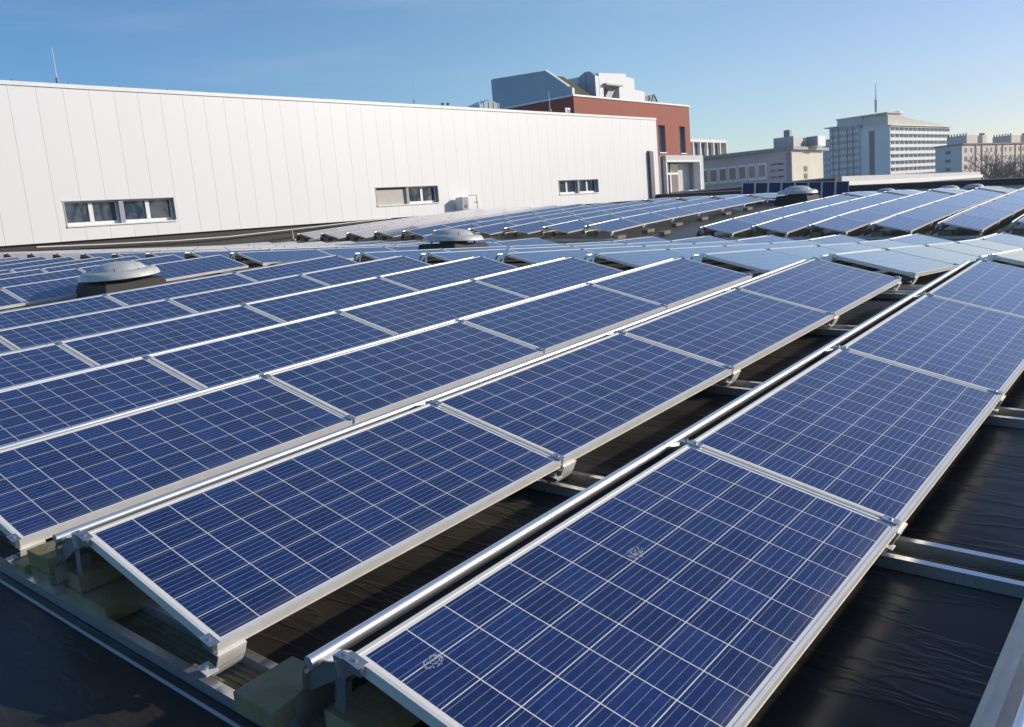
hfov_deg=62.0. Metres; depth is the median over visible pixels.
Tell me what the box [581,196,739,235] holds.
wind deflector
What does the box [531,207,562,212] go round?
solar panel
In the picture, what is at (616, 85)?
white rooftop volume
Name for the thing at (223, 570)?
solar panel
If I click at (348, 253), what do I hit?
solar panel
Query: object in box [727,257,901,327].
solar panel
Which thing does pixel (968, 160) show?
bare tree
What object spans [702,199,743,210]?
solar panel
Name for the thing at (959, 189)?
solar panel
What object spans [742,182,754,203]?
standing panel
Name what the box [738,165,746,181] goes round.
window
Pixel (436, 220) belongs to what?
solar panel
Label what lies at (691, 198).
solar panel
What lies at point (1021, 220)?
solar panel
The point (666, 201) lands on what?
solar panel
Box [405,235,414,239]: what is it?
ballast block
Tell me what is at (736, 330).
solar panel
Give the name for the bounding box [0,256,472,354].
wind deflector
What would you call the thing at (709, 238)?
solar panel
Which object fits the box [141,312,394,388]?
solar panel
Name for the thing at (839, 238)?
solar panel
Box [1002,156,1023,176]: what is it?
bare tree
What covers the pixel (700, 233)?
wind deflector
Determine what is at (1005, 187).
solar panel
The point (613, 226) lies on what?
solar panel
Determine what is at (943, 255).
solar panel
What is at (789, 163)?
office building
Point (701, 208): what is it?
solar panel
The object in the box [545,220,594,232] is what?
solar panel
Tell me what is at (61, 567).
wind deflector
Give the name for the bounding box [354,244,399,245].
solar panel
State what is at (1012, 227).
wind deflector
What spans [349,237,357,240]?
ballast block
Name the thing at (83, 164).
white building
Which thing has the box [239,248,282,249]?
solar panel
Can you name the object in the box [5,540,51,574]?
ballast block
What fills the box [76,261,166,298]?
roof vent
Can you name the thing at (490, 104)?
roof lantern
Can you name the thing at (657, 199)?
solar panel
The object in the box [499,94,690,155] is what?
red building
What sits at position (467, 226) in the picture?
solar panel
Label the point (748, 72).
sky
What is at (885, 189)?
skylight dome
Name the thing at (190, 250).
solar panel
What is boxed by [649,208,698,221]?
solar panel
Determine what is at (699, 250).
solar panel
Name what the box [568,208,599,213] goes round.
solar panel
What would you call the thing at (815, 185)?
standing panel
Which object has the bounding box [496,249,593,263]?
solar panel
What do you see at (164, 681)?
cable
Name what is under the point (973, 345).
solar panel
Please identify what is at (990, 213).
solar panel
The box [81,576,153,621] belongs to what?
ballast block
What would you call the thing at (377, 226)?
solar panel
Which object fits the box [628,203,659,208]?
solar panel
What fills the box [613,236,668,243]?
solar panel
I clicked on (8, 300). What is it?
solar panel
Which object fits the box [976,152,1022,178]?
bare tree
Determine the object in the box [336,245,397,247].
solar panel
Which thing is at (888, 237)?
mounting rail
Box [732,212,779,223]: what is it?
solar panel
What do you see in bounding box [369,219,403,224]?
solar panel
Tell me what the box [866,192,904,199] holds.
solar panel
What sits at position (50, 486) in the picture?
solar panel
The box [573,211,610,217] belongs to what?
solar panel
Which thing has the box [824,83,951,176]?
tower block
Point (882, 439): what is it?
solar panel
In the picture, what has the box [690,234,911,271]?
wind deflector
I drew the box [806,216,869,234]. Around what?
solar panel
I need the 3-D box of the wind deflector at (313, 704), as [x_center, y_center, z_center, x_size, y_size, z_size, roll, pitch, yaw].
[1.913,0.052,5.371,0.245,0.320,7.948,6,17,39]
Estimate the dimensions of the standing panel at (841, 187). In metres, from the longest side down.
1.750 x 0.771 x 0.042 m
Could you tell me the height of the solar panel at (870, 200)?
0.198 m
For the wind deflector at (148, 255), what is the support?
on the roof
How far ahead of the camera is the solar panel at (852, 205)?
28.87 m
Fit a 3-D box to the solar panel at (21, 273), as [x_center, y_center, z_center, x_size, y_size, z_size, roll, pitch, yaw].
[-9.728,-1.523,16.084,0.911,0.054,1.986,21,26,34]
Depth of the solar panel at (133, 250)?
25.67 m
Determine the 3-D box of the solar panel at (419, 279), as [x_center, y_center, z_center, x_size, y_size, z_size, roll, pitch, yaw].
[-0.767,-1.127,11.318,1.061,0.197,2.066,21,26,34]
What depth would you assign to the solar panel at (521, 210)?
40.39 m
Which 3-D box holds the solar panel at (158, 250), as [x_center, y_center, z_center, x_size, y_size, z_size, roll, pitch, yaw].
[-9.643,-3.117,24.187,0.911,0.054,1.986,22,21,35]
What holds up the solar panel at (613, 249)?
on the roof
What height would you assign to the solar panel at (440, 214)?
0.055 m
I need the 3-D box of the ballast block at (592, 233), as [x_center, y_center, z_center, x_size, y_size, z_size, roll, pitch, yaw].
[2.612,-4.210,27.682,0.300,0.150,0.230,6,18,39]
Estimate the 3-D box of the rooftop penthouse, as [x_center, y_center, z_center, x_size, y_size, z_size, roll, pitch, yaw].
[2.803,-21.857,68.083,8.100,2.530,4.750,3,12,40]
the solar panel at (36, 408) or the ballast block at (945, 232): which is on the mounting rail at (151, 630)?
the solar panel at (36, 408)
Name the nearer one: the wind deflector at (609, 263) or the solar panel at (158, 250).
the wind deflector at (609, 263)
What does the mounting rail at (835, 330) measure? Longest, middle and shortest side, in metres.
12.418 x 0.206 x 0.055 m
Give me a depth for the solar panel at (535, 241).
23.69 m
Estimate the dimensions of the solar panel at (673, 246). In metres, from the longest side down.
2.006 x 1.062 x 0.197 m
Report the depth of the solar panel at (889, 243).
15.74 m
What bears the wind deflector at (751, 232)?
on the roof
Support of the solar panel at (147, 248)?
on the roof
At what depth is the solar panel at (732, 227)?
25.28 m
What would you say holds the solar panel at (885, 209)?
on the roof
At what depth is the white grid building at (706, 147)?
147.28 m
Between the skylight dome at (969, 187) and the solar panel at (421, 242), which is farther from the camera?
the skylight dome at (969, 187)
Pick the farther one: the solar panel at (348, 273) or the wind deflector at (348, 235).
the wind deflector at (348, 235)
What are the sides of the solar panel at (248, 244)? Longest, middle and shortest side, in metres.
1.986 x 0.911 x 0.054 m
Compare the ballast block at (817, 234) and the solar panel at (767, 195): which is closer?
the ballast block at (817, 234)
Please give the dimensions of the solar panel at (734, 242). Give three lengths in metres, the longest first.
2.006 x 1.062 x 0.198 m
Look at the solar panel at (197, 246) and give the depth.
30.52 m
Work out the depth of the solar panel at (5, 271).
17.90 m
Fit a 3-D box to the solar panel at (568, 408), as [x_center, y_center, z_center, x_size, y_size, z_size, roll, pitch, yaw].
[0.451,0.190,5.338,1.061,0.198,2.006,21,26,34]
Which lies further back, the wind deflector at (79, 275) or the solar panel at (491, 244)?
the solar panel at (491, 244)
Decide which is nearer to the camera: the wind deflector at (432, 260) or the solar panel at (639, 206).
the wind deflector at (432, 260)
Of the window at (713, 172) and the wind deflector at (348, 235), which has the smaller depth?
the wind deflector at (348, 235)
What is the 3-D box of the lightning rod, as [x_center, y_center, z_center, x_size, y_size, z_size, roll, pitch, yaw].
[-17.834,-11.636,33.252,0.120,1.336,0.126,3,12,40]
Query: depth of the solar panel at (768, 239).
19.36 m
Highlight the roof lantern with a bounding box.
[468,100,498,108]
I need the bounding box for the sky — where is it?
[0,0,1023,170]
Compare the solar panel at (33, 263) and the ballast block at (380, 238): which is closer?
the solar panel at (33, 263)
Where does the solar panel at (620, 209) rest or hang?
on the roof
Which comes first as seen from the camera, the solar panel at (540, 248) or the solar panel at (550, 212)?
the solar panel at (540, 248)
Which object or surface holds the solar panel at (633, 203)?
on the roof
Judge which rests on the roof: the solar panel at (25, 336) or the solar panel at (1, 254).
the solar panel at (1, 254)
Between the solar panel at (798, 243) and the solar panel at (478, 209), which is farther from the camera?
the solar panel at (478, 209)
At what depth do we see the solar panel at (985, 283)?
7.11 m
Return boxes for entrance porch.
[658,155,703,193]
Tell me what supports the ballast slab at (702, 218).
on the roof
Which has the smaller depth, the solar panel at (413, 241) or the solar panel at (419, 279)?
the solar panel at (419, 279)
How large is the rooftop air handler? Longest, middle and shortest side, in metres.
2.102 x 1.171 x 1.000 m
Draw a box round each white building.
[0,79,659,251]
[670,172,982,192]
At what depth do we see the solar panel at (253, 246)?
28.47 m
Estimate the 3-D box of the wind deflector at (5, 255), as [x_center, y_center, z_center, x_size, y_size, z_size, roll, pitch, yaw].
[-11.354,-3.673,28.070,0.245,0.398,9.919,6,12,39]
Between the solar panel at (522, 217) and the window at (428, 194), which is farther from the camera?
the window at (428, 194)
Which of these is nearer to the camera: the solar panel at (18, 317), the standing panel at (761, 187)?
the solar panel at (18, 317)
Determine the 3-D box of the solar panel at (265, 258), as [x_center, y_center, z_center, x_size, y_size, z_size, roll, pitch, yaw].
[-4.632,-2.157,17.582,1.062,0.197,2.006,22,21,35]
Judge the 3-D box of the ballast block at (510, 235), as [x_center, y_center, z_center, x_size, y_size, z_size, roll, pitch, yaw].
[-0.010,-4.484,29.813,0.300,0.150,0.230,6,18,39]
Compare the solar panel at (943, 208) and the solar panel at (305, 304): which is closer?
the solar panel at (305, 304)
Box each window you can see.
[62,197,177,227]
[375,185,439,206]
[558,179,598,194]
[658,125,666,152]
[679,126,686,153]
[704,169,708,184]
[709,168,718,184]
[718,167,727,183]
[728,166,737,182]
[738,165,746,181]
[747,164,756,180]
[757,163,766,179]
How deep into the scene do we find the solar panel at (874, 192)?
36.45 m
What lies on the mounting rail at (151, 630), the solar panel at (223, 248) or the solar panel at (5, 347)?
the solar panel at (5, 347)
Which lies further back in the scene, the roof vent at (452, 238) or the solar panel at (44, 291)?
the roof vent at (452, 238)
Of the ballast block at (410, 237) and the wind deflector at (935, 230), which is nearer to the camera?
the wind deflector at (935, 230)
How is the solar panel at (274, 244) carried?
on the roof
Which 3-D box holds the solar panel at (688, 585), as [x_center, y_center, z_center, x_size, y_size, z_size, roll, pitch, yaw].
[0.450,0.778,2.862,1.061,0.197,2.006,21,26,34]
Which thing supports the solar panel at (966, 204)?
on the roof
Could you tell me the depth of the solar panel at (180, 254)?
19.43 m
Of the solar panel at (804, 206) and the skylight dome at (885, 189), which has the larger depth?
the skylight dome at (885, 189)
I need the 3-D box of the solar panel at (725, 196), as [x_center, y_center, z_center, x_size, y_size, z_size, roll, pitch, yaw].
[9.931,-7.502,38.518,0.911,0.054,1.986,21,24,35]
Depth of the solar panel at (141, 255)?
20.34 m
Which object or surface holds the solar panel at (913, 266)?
on the roof
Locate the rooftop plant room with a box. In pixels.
[773,130,802,147]
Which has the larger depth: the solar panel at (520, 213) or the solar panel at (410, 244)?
the solar panel at (520, 213)
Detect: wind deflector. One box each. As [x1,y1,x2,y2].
[0,256,396,329]
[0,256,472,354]
[0,257,563,390]
[0,258,672,449]
[1,255,330,311]
[2,255,213,287]
[3,242,283,257]
[3,255,164,278]
[4,256,126,273]
[27,242,307,257]
[53,241,344,257]
[53,259,804,595]
[80,241,370,258]
[111,240,412,257]
[145,242,416,257]
[184,238,488,258]
[229,238,529,265]
[291,260,969,726]
[296,209,470,240]
[320,208,494,240]
[345,207,518,240]
[354,237,642,261]
[373,205,549,239]
[401,204,573,238]
[419,236,703,264]
[432,203,601,234]
[467,201,634,234]
[495,235,766,266]
[501,199,669,236]
[540,198,700,235]
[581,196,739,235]
[584,235,833,270]
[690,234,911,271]
[696,194,838,236]
[746,193,774,199]
[747,193,879,236]
[803,191,925,236]
[820,233,996,271]
[864,189,973,235]
[930,187,1023,235]
[970,599,1023,726]
[978,248,1023,267]
[1005,214,1023,232]
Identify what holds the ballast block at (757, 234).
on the roof
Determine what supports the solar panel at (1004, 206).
on the roof
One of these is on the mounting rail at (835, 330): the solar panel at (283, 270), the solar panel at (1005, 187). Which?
the solar panel at (283, 270)
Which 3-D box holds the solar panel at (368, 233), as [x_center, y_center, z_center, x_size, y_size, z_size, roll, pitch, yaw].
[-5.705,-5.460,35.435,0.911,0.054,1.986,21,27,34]
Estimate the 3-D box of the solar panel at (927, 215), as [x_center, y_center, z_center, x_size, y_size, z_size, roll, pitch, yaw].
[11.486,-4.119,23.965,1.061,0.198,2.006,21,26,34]
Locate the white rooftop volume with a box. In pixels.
[567,73,644,100]
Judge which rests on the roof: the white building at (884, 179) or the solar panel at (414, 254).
the solar panel at (414, 254)
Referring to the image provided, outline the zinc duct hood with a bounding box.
[578,71,599,96]
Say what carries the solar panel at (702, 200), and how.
on the roof
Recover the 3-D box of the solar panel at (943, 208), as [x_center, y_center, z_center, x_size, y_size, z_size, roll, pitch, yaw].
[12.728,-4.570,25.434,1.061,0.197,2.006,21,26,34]
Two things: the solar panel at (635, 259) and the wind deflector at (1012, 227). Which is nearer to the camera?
the solar panel at (635, 259)
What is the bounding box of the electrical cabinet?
[455,195,477,209]
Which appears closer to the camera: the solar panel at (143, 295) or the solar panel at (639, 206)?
the solar panel at (143, 295)
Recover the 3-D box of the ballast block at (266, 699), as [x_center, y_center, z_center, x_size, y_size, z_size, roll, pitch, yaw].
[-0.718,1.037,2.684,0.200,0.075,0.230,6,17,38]
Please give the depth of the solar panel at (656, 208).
33.57 m
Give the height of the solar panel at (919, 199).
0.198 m
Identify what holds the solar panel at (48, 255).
on the roof
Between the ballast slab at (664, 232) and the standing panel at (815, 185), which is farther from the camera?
the standing panel at (815, 185)
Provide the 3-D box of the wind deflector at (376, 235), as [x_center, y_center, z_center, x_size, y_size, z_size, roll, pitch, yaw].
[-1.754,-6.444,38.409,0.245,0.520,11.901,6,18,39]
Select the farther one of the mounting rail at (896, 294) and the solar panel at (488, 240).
the solar panel at (488, 240)
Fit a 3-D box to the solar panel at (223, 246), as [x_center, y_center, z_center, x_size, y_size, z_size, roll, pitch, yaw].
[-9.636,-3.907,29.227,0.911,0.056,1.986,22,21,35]
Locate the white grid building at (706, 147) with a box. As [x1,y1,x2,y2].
[690,139,726,155]
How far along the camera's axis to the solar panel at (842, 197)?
32.88 m
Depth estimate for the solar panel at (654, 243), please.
18.85 m
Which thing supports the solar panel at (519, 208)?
on the roof
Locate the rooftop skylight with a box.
[645,93,657,101]
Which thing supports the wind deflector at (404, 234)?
on the roof
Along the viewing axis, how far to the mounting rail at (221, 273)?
16.29 m
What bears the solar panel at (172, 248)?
on the roof
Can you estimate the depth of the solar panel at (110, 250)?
26.36 m
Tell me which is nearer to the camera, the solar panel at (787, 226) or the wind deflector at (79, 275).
the wind deflector at (79, 275)
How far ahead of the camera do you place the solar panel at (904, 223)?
22.29 m
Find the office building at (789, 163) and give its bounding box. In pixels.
[703,146,828,188]
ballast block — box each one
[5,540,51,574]
[27,540,56,574]
[30,566,56,586]
[63,576,124,602]
[66,557,123,592]
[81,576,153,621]
[233,656,304,726]
[324,237,332,240]
[324,681,420,726]
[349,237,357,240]
[377,236,385,240]
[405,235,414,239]
[506,233,516,237]
[545,232,555,236]
[587,231,597,236]
[702,233,713,236]
[753,232,766,236]
[810,231,823,236]
[871,230,885,236]
[938,230,953,235]
[1012,229,1023,234]
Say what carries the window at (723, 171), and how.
in the office building at (789, 163)
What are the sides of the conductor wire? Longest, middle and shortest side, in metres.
18.227 x 0.331 x 0.043 m
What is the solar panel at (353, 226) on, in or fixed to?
on the roof
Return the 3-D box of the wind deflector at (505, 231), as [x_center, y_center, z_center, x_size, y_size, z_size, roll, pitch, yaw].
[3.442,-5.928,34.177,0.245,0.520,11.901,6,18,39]
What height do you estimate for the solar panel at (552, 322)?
0.197 m
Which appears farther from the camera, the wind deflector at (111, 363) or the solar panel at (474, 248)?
the solar panel at (474, 248)
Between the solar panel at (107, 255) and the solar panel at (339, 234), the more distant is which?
the solar panel at (339, 234)
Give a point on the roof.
(890, 648)
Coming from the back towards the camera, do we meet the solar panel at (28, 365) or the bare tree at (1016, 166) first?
the bare tree at (1016, 166)
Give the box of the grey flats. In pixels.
[823,139,829,177]
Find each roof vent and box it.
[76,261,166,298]
[418,229,488,249]
[774,186,819,204]
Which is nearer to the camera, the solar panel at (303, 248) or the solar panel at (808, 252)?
the solar panel at (808, 252)
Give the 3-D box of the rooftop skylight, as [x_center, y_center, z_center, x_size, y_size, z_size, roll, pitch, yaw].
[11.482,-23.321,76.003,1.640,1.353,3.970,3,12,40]
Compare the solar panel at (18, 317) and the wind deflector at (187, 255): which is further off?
the wind deflector at (187, 255)
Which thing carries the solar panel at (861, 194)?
on the roof
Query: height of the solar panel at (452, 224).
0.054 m
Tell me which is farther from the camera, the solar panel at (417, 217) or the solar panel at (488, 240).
the solar panel at (417, 217)
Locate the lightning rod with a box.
[52,50,58,82]
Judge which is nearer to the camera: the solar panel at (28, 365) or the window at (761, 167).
the solar panel at (28, 365)
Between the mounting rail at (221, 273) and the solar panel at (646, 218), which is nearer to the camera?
the mounting rail at (221, 273)
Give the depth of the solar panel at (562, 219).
31.66 m
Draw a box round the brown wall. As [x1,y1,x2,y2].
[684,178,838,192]
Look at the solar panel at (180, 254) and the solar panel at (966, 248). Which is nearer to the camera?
the solar panel at (966, 248)
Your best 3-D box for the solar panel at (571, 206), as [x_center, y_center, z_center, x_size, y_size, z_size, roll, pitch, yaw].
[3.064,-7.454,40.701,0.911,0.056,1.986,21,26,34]
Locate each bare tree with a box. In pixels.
[960,149,1019,178]
[971,166,1012,178]
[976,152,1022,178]
[979,160,1023,177]
[991,154,1023,177]
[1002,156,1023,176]
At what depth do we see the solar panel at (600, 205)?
39.78 m
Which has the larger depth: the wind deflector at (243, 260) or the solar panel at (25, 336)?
the wind deflector at (243, 260)
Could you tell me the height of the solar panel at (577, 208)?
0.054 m
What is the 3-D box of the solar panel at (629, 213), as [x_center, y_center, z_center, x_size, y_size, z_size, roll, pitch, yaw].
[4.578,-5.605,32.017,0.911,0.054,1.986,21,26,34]
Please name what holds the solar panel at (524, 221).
on the roof
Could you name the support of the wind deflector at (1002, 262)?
on the roof
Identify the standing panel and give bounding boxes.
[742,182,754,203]
[755,182,767,202]
[767,182,780,202]
[781,182,794,189]
[795,182,807,185]
[808,181,821,197]
[821,181,834,197]
[835,181,848,194]
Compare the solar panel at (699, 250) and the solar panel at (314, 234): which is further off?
the solar panel at (314, 234)
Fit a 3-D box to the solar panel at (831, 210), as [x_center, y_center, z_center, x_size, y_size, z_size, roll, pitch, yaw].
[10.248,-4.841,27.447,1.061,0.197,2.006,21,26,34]
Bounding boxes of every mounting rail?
[0,530,325,726]
[208,271,234,274]
[296,239,622,242]
[526,468,1023,598]
[701,378,1023,428]
[721,235,1023,239]
[807,324,855,335]
[873,290,914,298]
[889,284,924,289]
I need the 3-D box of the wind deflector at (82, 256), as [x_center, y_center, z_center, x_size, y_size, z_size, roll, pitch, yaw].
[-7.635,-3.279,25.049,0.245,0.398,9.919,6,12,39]
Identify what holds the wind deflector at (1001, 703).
on the roof
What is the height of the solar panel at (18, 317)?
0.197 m
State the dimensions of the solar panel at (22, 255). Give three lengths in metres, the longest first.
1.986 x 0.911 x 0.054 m
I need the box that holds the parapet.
[655,177,1023,198]
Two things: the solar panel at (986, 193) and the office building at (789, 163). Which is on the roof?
the solar panel at (986, 193)
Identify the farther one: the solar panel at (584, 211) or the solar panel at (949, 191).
the solar panel at (584, 211)
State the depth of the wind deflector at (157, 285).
11.93 m
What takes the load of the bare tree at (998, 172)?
on the ground
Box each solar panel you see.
[0,251,53,257]
[0,256,21,261]
[0,256,46,264]
[0,256,76,269]
[0,268,85,286]
[0,269,12,273]
[0,269,44,278]
[0,276,83,304]
[0,289,25,309]
[0,295,124,328]
[0,299,194,349]
[0,340,15,352]
[0,343,94,387]
[0,357,201,444]
[0,376,351,564]
[7,251,78,258]
[9,257,104,271]
[31,251,104,258]
[39,256,140,271]
[54,249,117,250]
[54,305,281,365]
[56,251,131,259]
[62,403,560,676]
[77,249,141,251]
[77,254,184,271]
[84,251,161,258]
[102,273,255,305]
[103,249,166,250]
[116,251,183,258]
[118,247,172,249]
[130,249,191,250]
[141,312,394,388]
[142,247,197,249]
[150,250,229,257]
[153,255,248,280]
[159,248,225,251]
[164,275,328,312]
[173,245,222,247]
[178,247,225,248]
[190,249,272,257]
[195,247,254,248]
[198,245,248,247]
[223,242,269,245]
[226,245,276,247]
[226,247,285,248]
[230,249,332,266]
[231,254,358,281]
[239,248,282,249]
[240,277,416,321]
[249,242,295,245]
[259,321,542,424]
[263,245,306,246]
[270,247,338,250]
[277,241,324,245]
[284,245,337,247]
[297,254,431,285]
[299,228,339,238]
[307,241,354,245]
[309,444,897,726]
[317,247,394,259]
[323,227,365,238]
[334,280,526,334]
[335,241,387,245]
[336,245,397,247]
[337,223,372,229]
[349,227,390,237]
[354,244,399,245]
[355,249,449,262]
[360,223,396,228]
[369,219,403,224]
[370,240,419,244]
[376,255,518,290]
[377,225,419,236]
[382,245,418,250]
[385,222,423,228]
[395,243,430,245]
[401,215,431,220]
[405,224,448,236]
[406,242,438,243]
[413,220,450,227]
[418,217,452,222]
[420,249,515,262]
[421,332,731,481]
[424,214,454,219]
[429,212,456,216]
[436,224,480,230]
[441,219,481,226]
[441,246,512,250]
[446,216,480,221]
[449,213,480,218]
[452,211,481,215]
[454,208,482,212]
[455,284,665,353]
[468,238,499,242]
[469,255,622,297]
[471,218,511,225]
[471,222,515,234]
[474,215,509,221]
[477,210,505,214]
[477,212,508,217]
[486,242,503,246]
[493,237,557,245]
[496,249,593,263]
[503,211,537,216]
[504,214,539,220]
[505,206,531,210]
[505,208,533,213]
[505,246,578,251]
[507,217,546,224]
[507,221,553,233]
[507,244,569,247]
[530,205,558,209]
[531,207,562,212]
[533,210,567,215]
[537,212,575,218]
[543,215,582,223]
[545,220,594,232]
[558,204,586,208]
[560,206,591,210]
[563,241,619,245]
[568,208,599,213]
[570,244,632,247]
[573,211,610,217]
[579,214,622,222]
[579,246,652,252]
[584,218,642,235]
[585,249,691,267]
[585,256,752,308]
[588,202,613,207]
[596,204,623,209]
[601,206,636,212]
[608,288,833,385]
[612,209,648,216]
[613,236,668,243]
[619,213,671,227]
[620,201,648,205]
[623,241,680,245]
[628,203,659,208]
[639,205,674,211]
[640,243,701,248]
[647,198,670,201]
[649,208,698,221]
[651,199,680,204]
[658,348,1000,551]
[664,246,739,254]
[665,201,697,207]
[671,235,728,243]
[676,203,721,215]
[679,196,705,199]
[688,197,717,203]
[691,249,809,272]
[694,240,748,245]
[698,219,756,237]
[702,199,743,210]
[713,195,737,198]
[721,243,784,249]
[724,196,763,206]
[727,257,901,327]
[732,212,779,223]
[736,234,795,243]
[749,193,780,198]
[750,217,811,236]
[758,207,802,216]
[764,245,843,258]
[769,240,823,246]
[782,211,832,223]
[785,202,822,210]
[806,198,841,205]
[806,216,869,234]
[807,206,853,215]
[807,234,868,243]
[816,242,879,251]
[816,294,1023,413]
[821,249,957,285]
[826,194,858,201]
[829,201,870,209]
[836,210,890,225]
[845,191,872,196]
[849,196,889,204]
[854,239,913,247]
[859,204,908,214]
[862,191,881,193]
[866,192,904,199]
[867,215,931,233]
[881,245,977,264]
[882,199,923,208]
[887,190,917,195]
[887,233,953,244]
[896,208,949,226]
[900,195,939,203]
[905,258,1023,316]
[914,191,952,198]
[916,202,965,216]
[924,242,1001,255]
[931,188,964,194]
[934,213,998,233]
[936,197,979,208]
[948,188,968,191]
[952,193,992,203]
[955,239,1023,250]
[956,206,1013,225]
[965,189,1004,198]
[972,200,1023,217]
[978,186,1014,192]
[982,232,1023,246]
[983,249,1023,265]
[989,195,1023,205]
[993,186,1017,189]
[1004,191,1023,197]
[1008,217,1023,228]
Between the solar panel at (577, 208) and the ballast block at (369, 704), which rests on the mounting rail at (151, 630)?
the ballast block at (369, 704)
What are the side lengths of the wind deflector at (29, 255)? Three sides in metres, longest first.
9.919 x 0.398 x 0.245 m
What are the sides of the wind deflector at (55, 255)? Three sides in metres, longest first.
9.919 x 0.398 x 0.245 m
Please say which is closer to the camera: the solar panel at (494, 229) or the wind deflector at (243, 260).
the wind deflector at (243, 260)
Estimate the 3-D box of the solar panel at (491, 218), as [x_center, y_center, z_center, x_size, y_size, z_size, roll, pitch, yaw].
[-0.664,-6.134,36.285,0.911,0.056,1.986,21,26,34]
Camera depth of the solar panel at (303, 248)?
20.26 m
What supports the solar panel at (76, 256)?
on the roof
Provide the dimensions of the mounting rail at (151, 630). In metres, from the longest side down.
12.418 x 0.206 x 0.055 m
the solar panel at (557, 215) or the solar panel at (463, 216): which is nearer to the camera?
the solar panel at (557, 215)
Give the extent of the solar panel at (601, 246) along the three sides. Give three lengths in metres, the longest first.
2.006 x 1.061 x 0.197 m
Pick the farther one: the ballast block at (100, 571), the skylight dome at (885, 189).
the skylight dome at (885, 189)
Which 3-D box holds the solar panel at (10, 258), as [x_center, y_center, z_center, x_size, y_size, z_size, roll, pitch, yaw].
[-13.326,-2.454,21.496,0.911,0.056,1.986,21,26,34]
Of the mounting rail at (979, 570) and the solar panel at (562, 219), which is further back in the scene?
the solar panel at (562, 219)
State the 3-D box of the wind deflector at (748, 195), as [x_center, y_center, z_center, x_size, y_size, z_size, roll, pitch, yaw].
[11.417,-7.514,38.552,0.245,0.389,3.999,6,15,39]
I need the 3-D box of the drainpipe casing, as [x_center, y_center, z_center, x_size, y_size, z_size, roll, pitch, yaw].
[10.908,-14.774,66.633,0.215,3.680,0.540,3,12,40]
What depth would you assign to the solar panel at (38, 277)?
15.34 m
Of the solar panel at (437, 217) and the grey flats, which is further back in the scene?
the grey flats
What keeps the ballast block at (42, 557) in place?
on the ballast block at (45, 577)
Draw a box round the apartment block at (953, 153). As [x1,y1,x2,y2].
[933,133,1023,178]
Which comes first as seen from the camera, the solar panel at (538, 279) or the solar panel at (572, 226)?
the solar panel at (538, 279)
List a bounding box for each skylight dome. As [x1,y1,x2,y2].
[877,188,894,192]
[939,185,959,194]
[963,184,983,189]
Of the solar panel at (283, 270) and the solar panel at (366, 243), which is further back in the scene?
the solar panel at (366, 243)
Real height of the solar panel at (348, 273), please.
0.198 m
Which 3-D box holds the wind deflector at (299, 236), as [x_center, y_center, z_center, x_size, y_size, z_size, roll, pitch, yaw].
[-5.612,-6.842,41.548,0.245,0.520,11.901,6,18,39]
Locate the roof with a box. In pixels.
[0,184,1023,726]
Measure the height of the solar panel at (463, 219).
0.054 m
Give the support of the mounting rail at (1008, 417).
on the roof
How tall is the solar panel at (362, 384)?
0.197 m
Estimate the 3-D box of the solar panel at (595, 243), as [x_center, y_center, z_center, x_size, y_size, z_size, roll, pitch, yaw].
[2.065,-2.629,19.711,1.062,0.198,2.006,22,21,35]
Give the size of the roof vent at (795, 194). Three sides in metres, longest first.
1.695 x 1.695 x 0.954 m
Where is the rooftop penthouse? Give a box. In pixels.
[491,70,589,107]
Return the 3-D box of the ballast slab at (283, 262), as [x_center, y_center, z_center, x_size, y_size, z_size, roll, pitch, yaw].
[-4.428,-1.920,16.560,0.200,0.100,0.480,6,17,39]
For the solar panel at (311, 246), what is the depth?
26.43 m
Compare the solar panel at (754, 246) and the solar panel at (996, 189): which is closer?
the solar panel at (754, 246)
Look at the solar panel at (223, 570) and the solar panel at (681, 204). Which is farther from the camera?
the solar panel at (681, 204)
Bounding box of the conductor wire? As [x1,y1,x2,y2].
[37,218,391,247]
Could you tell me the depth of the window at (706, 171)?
85.83 m
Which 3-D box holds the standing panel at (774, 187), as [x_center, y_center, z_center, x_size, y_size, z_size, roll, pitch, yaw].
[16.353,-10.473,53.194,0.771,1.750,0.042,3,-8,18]
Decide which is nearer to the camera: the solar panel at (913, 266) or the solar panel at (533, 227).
the solar panel at (913, 266)
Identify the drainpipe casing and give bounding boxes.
[647,151,655,198]
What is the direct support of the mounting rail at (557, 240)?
on the roof
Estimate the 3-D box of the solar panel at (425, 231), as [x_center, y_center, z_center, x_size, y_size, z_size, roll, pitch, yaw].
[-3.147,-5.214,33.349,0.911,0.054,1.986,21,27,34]
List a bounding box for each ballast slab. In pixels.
[0,306,29,311]
[270,260,296,264]
[613,235,625,238]
[642,228,654,232]
[659,230,670,234]
[671,222,682,226]
[697,217,707,220]
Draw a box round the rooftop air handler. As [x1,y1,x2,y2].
[806,136,825,146]
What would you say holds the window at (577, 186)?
in the white building at (83, 164)
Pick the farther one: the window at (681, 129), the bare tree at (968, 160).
the bare tree at (968, 160)
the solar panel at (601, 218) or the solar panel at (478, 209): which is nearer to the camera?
the solar panel at (601, 218)
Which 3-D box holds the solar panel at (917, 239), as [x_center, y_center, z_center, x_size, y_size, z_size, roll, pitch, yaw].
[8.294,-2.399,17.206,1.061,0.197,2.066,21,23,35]
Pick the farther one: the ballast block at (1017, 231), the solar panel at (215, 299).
the ballast block at (1017, 231)
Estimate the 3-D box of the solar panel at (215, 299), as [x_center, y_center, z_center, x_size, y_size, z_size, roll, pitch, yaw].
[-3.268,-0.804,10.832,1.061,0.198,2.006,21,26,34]
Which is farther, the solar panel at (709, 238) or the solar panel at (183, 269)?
the solar panel at (709, 238)
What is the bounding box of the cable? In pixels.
[0,579,241,726]
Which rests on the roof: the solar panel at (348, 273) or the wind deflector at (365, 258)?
the wind deflector at (365, 258)

